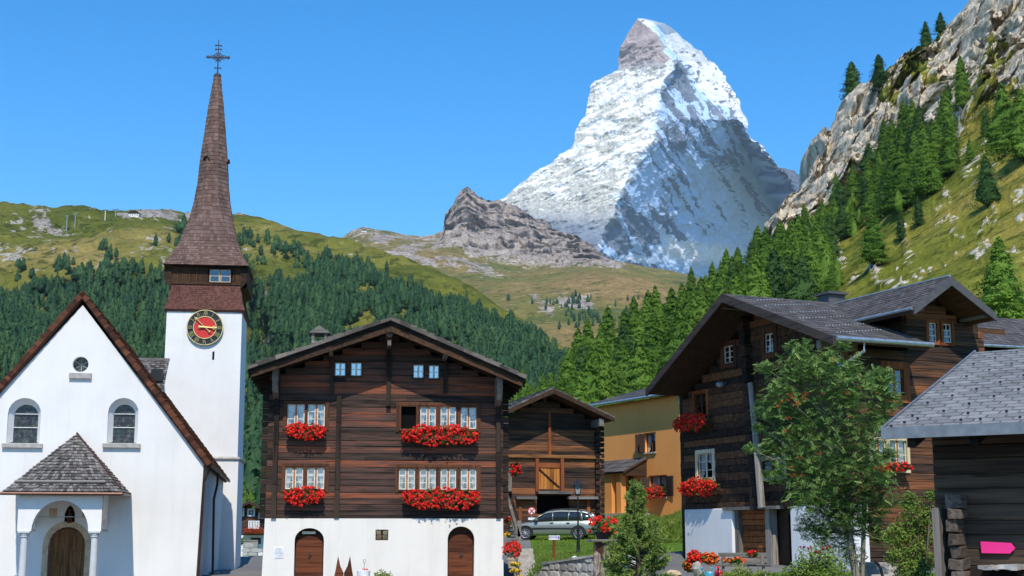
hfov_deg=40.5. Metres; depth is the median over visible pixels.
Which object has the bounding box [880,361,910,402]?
window
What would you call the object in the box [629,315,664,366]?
larch tree
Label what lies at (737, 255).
larch tree
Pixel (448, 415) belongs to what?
window
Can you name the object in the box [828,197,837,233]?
larch tree
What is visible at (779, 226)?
larch tree
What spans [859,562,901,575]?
garden steps
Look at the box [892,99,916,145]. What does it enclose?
larch tree
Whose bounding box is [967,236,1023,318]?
larch tree
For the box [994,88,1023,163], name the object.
larch tree
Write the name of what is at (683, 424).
flower box
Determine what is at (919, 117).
larch tree
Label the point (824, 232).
larch tree
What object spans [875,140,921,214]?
larch tree
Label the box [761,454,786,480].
window
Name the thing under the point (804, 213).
larch tree
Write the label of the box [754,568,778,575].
shrub
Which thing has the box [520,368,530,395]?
larch tree
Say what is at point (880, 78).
pine tree
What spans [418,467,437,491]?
window
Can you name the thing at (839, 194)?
larch tree
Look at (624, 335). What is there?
larch tree
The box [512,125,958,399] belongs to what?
understorey
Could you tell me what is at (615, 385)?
larch tree
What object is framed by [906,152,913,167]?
larch tree
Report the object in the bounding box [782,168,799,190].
ridge
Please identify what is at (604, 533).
flower pot
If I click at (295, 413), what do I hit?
window
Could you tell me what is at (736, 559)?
orange flowers
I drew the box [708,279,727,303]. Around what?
larch tree
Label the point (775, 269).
conifer tree
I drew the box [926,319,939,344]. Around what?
window
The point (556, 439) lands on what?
barn
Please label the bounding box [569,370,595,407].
larch tree
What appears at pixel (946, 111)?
larch tree
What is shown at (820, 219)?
larch tree
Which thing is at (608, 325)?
larch tree
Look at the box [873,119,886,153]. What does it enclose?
larch tree
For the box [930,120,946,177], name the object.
larch tree
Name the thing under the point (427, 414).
window
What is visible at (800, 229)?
larch tree
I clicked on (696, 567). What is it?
boulder
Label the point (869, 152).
larch tree
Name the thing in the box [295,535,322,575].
door
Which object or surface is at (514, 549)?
geranium plant
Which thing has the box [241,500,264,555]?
chalet
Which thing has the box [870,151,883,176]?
larch tree
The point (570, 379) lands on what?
larch tree
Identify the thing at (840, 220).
larch tree
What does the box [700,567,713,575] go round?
watering can
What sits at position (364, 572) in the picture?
flower pot
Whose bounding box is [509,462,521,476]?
geranium plant
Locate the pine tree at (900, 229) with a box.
[894,211,906,240]
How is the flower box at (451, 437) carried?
attached to the chalet at (365, 395)
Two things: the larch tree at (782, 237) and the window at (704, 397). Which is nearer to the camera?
the window at (704, 397)
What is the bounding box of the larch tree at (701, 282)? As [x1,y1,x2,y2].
[685,276,713,312]
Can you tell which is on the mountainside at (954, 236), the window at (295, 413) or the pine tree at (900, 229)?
the pine tree at (900, 229)
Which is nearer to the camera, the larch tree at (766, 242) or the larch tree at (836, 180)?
the larch tree at (766, 242)
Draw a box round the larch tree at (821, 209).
[815,199,824,222]
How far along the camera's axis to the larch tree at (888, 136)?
487.19 m
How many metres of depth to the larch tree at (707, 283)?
349.19 m
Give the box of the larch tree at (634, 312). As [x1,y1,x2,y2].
[627,296,639,331]
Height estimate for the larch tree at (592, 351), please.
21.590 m
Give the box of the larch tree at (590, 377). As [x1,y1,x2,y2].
[574,352,609,407]
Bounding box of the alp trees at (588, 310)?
[505,290,639,329]
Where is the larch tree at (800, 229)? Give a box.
[794,213,806,247]
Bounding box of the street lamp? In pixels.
[572,478,582,552]
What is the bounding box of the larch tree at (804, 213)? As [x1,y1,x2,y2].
[800,209,807,221]
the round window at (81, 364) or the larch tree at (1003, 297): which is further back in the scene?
the larch tree at (1003, 297)
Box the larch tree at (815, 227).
[811,222,832,258]
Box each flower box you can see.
[245,526,263,532]
[283,485,324,506]
[285,421,326,440]
[401,423,478,446]
[402,486,480,510]
[644,484,666,499]
[672,412,713,432]
[677,476,722,496]
[874,461,914,472]
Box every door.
[48,527,84,575]
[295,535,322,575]
[448,534,472,575]
[539,463,559,488]
[628,476,632,508]
[742,510,765,563]
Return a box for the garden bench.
[715,553,771,575]
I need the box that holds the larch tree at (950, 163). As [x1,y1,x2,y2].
[936,123,962,176]
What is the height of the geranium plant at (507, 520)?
0.313 m
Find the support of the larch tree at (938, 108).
on the mountainside at (954, 236)
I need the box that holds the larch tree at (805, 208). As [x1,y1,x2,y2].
[799,203,810,219]
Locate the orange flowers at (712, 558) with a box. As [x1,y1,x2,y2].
[703,551,719,565]
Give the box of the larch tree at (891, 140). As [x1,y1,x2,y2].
[887,137,893,152]
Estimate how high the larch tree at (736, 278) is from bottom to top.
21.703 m
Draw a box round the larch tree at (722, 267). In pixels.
[708,264,727,298]
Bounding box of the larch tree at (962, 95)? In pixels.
[950,55,973,112]
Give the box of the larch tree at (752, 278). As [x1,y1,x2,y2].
[742,254,776,297]
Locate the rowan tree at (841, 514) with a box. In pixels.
[741,337,903,575]
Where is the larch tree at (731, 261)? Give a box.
[726,256,735,275]
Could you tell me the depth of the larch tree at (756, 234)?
506.58 m
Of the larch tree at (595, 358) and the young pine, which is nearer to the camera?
the young pine
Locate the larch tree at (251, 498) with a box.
[246,490,254,507]
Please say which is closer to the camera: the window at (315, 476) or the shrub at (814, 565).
the shrub at (814, 565)
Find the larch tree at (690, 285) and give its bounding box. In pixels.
[685,267,696,296]
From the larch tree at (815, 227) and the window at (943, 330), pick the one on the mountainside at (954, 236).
the larch tree at (815, 227)
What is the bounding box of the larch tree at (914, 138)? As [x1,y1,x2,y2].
[906,131,917,159]
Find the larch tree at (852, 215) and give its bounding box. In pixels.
[843,203,859,235]
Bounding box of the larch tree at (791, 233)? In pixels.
[782,220,801,253]
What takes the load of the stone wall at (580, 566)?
on the ground at (250, 565)
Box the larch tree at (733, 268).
[717,262,745,293]
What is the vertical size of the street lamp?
3.372 m
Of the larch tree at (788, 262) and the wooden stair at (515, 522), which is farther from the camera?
the larch tree at (788, 262)
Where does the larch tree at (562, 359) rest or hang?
on the mountainside at (954, 236)
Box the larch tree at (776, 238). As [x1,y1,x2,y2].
[774,233,779,247]
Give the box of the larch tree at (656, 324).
[651,312,666,357]
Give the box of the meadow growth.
[594,508,681,555]
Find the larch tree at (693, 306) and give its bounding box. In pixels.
[658,294,702,362]
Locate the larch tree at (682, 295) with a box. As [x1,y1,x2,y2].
[677,284,685,307]
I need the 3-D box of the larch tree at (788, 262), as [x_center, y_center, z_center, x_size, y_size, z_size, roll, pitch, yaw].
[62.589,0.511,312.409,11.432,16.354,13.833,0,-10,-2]
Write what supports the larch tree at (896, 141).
on the mountainside at (954, 236)
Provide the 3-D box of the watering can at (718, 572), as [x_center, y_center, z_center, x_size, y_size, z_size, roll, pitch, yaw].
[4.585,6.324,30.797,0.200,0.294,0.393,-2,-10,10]
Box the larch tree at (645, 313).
[639,299,650,323]
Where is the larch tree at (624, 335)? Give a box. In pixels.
[612,323,634,360]
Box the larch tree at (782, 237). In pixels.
[775,229,786,252]
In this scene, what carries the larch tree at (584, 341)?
on the mountainside at (954, 236)
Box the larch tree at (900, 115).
[880,99,905,154]
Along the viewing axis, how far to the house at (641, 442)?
82.67 m
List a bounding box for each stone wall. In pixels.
[241,540,262,555]
[538,555,593,575]
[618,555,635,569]
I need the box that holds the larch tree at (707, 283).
[703,275,711,305]
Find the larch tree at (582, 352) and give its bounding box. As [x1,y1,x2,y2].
[574,343,589,373]
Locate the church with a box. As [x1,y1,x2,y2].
[0,291,229,575]
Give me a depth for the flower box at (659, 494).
81.04 m
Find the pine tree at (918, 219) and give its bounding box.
[911,195,925,225]
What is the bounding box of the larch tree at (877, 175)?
[872,166,880,208]
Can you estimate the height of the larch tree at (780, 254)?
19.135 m
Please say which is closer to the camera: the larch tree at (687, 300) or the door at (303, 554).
the door at (303, 554)
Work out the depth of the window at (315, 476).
46.43 m
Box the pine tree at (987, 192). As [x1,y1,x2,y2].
[966,155,1005,209]
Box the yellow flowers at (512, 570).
[509,568,521,573]
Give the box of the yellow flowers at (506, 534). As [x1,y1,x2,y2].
[503,531,511,537]
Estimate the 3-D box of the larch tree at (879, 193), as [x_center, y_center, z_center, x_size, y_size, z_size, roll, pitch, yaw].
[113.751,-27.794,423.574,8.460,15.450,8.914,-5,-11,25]
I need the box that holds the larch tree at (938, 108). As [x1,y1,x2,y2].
[930,92,962,142]
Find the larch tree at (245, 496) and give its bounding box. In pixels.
[242,478,247,503]
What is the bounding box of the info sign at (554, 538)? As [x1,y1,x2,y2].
[549,535,559,557]
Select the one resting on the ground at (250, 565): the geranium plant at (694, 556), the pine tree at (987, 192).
the geranium plant at (694, 556)
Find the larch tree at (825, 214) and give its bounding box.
[822,208,827,220]
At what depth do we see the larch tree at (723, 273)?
338.70 m
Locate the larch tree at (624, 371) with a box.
[617,366,628,387]
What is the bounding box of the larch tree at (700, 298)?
[696,285,706,314]
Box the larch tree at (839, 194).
[827,180,855,209]
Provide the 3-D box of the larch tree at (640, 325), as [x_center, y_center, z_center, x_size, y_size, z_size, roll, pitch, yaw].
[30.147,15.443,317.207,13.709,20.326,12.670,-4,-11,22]
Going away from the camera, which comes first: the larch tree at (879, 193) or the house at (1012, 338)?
the house at (1012, 338)
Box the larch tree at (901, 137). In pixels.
[896,127,905,145]
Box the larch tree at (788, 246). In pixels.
[782,236,793,259]
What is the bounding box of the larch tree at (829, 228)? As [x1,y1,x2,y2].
[824,217,845,258]
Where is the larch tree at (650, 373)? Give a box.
[648,356,655,397]
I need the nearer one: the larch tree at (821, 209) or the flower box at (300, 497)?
the flower box at (300, 497)
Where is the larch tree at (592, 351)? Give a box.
[584,347,594,359]
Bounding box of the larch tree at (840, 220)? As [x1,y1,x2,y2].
[833,204,850,240]
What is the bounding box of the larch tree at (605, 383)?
[596,361,616,405]
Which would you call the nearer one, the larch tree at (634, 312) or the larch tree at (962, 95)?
the larch tree at (634, 312)
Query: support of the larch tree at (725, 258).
on the mountainside at (954, 236)
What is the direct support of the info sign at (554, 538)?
on the ground at (250, 565)
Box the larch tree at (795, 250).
[791,235,800,266]
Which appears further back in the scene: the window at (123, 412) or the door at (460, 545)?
the window at (123, 412)
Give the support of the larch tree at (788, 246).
on the mountainside at (954, 236)
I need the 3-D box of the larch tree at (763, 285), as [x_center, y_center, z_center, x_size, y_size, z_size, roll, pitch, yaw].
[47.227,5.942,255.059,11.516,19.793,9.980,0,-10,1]
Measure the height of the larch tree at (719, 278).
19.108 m
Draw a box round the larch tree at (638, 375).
[619,336,659,402]
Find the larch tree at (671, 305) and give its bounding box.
[661,287,682,327]
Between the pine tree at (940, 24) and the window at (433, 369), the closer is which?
the window at (433, 369)
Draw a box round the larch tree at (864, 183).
[855,178,867,211]
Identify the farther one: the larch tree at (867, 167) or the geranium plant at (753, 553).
the larch tree at (867, 167)
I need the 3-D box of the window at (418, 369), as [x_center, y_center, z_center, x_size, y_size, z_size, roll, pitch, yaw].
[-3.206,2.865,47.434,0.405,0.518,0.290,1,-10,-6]
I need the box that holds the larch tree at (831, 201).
[827,189,834,208]
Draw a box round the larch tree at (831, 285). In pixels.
[822,263,841,291]
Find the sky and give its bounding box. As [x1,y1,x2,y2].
[0,0,968,237]
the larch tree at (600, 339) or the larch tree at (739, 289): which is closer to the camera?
the larch tree at (739, 289)
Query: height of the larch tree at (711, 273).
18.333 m
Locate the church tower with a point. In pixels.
(208, 278)
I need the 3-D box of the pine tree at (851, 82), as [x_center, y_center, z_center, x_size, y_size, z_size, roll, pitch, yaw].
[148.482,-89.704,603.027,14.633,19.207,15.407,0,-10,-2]
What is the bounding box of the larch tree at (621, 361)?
[613,339,631,382]
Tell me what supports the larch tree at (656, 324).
on the mountainside at (954, 236)
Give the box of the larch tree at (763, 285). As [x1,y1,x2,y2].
[755,268,771,297]
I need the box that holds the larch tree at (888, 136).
[879,119,895,162]
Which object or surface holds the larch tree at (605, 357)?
on the mountainside at (954, 236)
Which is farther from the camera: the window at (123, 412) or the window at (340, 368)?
the window at (123, 412)
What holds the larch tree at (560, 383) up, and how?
on the mountainside at (954, 236)
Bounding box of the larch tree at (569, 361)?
[556,347,577,384]
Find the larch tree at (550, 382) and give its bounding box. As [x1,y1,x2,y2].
[544,372,555,388]
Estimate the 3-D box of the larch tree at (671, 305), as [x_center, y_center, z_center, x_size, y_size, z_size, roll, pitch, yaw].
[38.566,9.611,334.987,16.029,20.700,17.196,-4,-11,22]
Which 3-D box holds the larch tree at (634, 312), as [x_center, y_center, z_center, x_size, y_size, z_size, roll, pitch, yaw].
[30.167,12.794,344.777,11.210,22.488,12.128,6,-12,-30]
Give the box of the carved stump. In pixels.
[586,539,620,575]
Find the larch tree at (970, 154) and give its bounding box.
[962,137,977,161]
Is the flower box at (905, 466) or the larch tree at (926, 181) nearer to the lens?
the flower box at (905, 466)
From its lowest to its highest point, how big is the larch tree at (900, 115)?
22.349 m
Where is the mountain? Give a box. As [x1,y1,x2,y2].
[500,18,796,278]
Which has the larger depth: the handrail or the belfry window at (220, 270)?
the belfry window at (220, 270)
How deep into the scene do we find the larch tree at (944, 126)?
384.87 m
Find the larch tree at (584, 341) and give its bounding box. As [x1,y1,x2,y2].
[582,335,587,348]
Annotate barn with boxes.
[503,387,614,534]
[881,349,1023,575]
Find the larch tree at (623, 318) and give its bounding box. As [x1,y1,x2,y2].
[611,309,632,354]
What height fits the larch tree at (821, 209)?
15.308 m
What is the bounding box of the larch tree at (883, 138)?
[875,129,886,170]
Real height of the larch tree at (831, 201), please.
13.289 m
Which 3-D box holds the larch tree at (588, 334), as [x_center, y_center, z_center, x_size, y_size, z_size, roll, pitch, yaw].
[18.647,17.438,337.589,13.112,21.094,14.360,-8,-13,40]
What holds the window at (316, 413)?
in the chalet at (365, 395)
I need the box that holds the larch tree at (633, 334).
[630,329,635,344]
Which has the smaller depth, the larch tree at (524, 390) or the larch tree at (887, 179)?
the larch tree at (524, 390)
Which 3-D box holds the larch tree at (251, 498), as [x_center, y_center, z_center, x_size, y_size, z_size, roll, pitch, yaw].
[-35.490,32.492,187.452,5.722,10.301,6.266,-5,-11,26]
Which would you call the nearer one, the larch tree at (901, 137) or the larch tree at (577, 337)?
the larch tree at (577, 337)
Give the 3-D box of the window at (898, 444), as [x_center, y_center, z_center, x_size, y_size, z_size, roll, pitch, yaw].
[11.211,4.874,40.461,0.821,1.035,0.290,4,-11,-24]
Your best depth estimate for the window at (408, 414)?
47.21 m
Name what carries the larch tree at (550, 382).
on the mountainside at (954, 236)
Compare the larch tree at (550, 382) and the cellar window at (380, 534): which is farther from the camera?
the larch tree at (550, 382)
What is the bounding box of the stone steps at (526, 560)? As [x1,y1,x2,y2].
[517,548,536,575]
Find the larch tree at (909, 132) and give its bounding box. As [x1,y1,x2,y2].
[905,126,911,152]
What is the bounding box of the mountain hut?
[128,210,140,217]
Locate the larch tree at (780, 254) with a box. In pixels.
[777,248,790,286]
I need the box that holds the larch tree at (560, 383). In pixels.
[551,374,572,394]
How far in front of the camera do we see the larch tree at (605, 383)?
203.02 m
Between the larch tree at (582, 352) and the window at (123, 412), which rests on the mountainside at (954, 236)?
the larch tree at (582, 352)
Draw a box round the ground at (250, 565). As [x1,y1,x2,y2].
[202,517,934,575]
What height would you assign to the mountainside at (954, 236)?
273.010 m
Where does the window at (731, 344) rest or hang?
in the chalet at (921, 337)
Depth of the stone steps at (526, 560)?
49.55 m
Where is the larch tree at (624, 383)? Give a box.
[620,373,628,391]
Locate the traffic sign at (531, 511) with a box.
[528,507,535,520]
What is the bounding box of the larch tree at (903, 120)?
[889,104,908,147]
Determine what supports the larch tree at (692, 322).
on the mountainside at (954, 236)
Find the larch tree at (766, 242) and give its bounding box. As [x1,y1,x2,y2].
[747,227,777,265]
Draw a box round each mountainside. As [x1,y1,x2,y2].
[0,201,569,427]
[764,0,1023,299]
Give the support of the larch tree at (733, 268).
on the mountainside at (954, 236)
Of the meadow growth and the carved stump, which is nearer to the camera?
the carved stump
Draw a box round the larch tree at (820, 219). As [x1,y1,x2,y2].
[817,215,822,227]
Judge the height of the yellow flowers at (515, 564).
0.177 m
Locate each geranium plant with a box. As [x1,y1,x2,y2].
[502,540,521,567]
[504,516,511,524]
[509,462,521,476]
[686,549,705,564]
[745,550,757,557]
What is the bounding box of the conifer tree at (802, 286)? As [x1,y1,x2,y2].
[776,254,823,301]
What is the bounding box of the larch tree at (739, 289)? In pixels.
[732,280,746,295]
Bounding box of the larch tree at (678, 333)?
[651,305,691,396]
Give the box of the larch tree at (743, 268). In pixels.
[740,264,748,279]
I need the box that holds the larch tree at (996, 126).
[973,82,1012,161]
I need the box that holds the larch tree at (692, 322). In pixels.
[686,311,698,332]
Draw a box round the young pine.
[599,479,674,575]
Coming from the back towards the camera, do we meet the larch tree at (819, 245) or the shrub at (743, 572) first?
the larch tree at (819, 245)
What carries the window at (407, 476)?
in the chalet at (365, 395)
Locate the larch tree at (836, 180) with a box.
[827,171,838,202]
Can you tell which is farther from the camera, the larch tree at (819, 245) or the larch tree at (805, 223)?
the larch tree at (805, 223)
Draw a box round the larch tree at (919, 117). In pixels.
[910,105,928,130]
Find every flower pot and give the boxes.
[357,559,369,575]
[588,516,618,538]
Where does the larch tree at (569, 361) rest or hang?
on the mountainside at (954, 236)
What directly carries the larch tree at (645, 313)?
on the mountainside at (954, 236)
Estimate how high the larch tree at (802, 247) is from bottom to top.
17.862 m
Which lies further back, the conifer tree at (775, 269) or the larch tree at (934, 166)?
the larch tree at (934, 166)
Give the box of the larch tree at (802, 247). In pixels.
[791,243,805,277]
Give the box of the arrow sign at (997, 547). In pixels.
[980,541,1014,553]
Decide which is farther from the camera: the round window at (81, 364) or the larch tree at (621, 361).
the larch tree at (621, 361)
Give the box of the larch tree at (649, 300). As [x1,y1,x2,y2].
[636,289,655,321]
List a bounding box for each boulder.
[664,570,681,575]
[692,561,703,575]
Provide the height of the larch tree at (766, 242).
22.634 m
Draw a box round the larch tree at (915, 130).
[904,128,918,155]
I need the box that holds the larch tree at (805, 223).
[802,215,808,234]
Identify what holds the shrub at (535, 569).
on the ground at (250, 565)
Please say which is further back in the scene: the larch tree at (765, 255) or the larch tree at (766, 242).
the larch tree at (766, 242)
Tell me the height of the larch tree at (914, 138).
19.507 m
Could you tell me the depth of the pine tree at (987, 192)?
263.16 m
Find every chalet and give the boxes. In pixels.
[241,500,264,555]
[247,316,526,575]
[645,275,1004,570]
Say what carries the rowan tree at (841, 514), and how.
on the ground at (250, 565)
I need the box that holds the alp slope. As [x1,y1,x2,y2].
[342,187,698,348]
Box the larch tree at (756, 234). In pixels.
[740,225,762,261]
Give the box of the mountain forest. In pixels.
[0,214,567,507]
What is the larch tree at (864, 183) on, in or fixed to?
on the mountainside at (954, 236)
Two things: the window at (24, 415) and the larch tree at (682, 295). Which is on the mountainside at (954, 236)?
the larch tree at (682, 295)
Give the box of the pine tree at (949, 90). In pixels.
[946,84,952,100]
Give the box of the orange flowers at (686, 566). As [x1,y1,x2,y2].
[682,560,694,572]
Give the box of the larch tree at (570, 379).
[565,366,577,394]
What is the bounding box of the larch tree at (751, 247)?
[741,242,756,271]
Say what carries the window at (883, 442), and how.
in the chalet at (921, 337)
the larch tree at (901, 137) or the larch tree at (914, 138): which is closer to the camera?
the larch tree at (914, 138)
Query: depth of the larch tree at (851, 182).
521.81 m
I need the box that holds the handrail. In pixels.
[874,560,883,575]
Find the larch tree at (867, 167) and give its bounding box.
[853,156,873,200]
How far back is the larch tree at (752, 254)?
379.17 m
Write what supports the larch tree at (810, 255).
on the mountainside at (954, 236)
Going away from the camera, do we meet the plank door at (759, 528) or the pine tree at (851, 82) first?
the plank door at (759, 528)
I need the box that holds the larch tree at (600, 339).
[594,322,609,356]
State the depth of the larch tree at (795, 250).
315.36 m
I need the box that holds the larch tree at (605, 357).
[599,344,619,382]
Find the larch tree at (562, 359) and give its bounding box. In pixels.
[555,356,565,378]
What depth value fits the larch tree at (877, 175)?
450.04 m
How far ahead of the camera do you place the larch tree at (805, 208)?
512.45 m
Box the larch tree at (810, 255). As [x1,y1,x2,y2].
[800,228,824,298]
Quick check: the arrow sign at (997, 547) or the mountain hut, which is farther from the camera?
the mountain hut
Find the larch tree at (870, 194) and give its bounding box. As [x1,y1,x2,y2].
[858,179,877,220]
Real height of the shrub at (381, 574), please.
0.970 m
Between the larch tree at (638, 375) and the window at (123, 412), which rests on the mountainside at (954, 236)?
the larch tree at (638, 375)
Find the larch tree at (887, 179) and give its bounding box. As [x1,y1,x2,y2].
[867,144,907,215]
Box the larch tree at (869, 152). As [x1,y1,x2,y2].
[848,142,876,193]
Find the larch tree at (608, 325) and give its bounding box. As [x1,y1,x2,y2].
[594,305,617,351]
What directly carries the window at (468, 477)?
in the chalet at (365, 395)
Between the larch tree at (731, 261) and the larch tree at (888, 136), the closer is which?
the larch tree at (731, 261)
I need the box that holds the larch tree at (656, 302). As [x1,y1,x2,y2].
[650,285,663,314]
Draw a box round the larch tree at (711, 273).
[707,261,716,289]
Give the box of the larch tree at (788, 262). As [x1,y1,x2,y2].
[783,255,794,278]
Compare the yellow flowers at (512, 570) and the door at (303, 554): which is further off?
the door at (303, 554)
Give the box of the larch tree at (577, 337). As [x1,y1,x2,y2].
[559,328,582,366]
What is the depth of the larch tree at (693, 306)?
282.06 m
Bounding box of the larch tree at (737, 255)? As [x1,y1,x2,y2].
[733,246,744,264]
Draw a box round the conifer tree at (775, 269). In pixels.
[764,248,789,298]
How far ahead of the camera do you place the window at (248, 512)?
147.94 m
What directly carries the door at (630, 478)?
in the house at (641, 442)
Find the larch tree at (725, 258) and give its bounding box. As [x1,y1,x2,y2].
[710,249,729,288]
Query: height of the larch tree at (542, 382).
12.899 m
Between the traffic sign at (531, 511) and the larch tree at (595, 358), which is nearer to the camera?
the traffic sign at (531, 511)
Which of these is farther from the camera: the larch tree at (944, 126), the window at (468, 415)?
the larch tree at (944, 126)
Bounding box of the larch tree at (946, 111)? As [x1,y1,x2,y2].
[938,88,962,148]
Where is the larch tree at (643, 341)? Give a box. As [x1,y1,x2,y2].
[642,338,656,371]
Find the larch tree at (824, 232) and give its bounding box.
[821,225,839,261]
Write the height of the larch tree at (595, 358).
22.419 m
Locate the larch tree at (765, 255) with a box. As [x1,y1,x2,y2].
[761,249,768,267]
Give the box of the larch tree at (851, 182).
[844,164,859,194]
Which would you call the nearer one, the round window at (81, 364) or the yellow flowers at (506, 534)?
the yellow flowers at (506, 534)
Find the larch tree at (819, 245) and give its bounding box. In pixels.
[813,225,834,270]
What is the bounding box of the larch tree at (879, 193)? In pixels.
[873,172,891,218]
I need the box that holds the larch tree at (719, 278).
[709,270,725,304]
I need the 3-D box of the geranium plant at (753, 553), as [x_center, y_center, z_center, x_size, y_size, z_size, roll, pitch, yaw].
[6.044,6.693,34.960,0.329,0.222,0.348,0,-10,0]
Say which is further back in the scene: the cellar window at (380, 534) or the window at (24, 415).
the window at (24, 415)
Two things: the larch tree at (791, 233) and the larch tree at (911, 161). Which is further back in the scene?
the larch tree at (911, 161)
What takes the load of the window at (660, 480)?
in the house at (641, 442)
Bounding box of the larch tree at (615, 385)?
[610,373,628,403]
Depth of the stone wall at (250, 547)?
125.80 m
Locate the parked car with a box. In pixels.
[509,508,600,539]
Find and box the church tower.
[163,40,253,569]
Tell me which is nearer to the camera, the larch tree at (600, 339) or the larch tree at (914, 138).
the larch tree at (600, 339)
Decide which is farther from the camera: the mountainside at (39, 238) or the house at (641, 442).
the mountainside at (39, 238)
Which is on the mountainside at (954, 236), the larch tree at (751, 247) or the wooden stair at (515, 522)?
the larch tree at (751, 247)
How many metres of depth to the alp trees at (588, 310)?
3225.18 m
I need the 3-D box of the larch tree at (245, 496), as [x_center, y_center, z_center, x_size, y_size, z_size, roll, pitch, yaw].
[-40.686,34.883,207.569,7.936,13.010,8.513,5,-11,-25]
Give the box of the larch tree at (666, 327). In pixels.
[662,321,669,352]
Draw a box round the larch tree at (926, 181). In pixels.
[899,124,948,203]
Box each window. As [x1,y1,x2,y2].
[6,398,40,442]
[74,358,88,371]
[107,398,137,442]
[209,269,230,282]
[247,509,254,515]
[284,466,304,490]
[286,404,306,427]
[305,466,325,490]
[306,404,326,427]
[334,362,346,376]
[350,362,362,376]
[375,530,387,539]
[398,467,416,491]
[399,405,417,430]
[412,364,423,378]
[418,405,437,429]
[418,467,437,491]
[428,364,439,379]
[439,406,457,429]
[439,467,457,491]
[459,406,477,430]
[459,468,477,491]
[647,433,655,451]
[652,476,666,496]
[692,389,708,419]
[695,449,715,480]
[720,339,736,368]
[760,325,777,359]
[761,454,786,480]
[868,437,889,472]
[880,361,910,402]
[888,438,910,472]
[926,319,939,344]
[940,320,954,345]
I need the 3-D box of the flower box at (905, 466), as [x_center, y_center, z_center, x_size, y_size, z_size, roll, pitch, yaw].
[10.905,5.148,39.897,1.420,0.338,0.580,4,-11,-24]
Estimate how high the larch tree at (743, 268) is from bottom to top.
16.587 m
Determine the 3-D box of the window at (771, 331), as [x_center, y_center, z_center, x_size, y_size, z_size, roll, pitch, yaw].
[8.271,1.755,44.190,0.290,1.012,0.900,4,-11,-24]
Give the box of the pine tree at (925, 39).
[918,21,934,47]
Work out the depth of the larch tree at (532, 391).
295.83 m
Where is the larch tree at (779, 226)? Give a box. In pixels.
[775,219,782,235]
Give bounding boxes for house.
[589,388,681,518]
[978,318,1023,350]
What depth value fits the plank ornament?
43.11 m
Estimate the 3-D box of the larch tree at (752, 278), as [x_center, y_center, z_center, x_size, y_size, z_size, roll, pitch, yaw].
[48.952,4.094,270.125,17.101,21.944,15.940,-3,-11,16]
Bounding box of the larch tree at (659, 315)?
[655,308,664,340]
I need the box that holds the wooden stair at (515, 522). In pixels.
[503,468,521,544]
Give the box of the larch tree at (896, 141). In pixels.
[885,137,906,171]
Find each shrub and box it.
[374,568,392,575]
[525,561,543,575]
[720,563,753,575]
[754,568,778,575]
[777,544,852,575]
[882,489,934,575]
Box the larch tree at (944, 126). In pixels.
[941,121,960,158]
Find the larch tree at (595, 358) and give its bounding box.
[591,351,606,376]
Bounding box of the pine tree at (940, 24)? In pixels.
[932,12,946,34]
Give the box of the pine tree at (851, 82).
[838,61,862,99]
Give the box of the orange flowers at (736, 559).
[723,556,747,563]
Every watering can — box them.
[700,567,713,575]
[714,566,721,575]
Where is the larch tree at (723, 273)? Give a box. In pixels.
[721,269,726,281]
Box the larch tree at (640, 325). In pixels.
[630,313,645,346]
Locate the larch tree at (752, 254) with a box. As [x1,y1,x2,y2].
[746,251,754,272]
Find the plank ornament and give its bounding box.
[334,558,352,575]
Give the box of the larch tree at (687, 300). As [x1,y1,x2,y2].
[681,292,690,317]
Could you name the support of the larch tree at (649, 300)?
on the mountainside at (954, 236)
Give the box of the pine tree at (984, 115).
[978,108,989,136]
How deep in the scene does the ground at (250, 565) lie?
54.91 m
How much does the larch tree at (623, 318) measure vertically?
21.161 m
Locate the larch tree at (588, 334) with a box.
[582,318,595,349]
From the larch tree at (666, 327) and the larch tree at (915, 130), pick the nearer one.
the larch tree at (666, 327)
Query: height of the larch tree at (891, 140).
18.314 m
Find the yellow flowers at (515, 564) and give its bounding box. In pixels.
[509,562,520,566]
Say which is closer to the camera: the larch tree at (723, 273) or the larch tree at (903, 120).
the larch tree at (723, 273)
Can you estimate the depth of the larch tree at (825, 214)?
477.87 m
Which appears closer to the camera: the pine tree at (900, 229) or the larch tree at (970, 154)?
the pine tree at (900, 229)
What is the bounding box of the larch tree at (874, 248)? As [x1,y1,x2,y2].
[843,210,899,265]
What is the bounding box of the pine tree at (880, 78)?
[864,54,889,92]
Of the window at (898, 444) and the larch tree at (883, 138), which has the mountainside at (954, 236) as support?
the larch tree at (883, 138)
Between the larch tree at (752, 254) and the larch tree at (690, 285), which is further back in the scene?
the larch tree at (690, 285)
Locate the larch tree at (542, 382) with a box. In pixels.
[539,373,546,389]
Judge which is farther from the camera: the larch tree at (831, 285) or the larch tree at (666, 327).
the larch tree at (666, 327)
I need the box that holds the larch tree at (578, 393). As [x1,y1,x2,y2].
[572,379,589,402]
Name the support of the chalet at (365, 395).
on the ground at (250, 565)
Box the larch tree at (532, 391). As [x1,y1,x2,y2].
[528,384,534,394]
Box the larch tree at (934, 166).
[906,158,944,191]
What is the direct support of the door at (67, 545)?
in the church
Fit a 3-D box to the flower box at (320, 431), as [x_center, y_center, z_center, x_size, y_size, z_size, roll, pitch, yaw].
[-6.873,4.786,46.297,1.368,0.664,0.641,1,-10,-6]
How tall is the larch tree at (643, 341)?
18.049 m
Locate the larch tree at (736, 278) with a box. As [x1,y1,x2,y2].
[727,273,740,294]

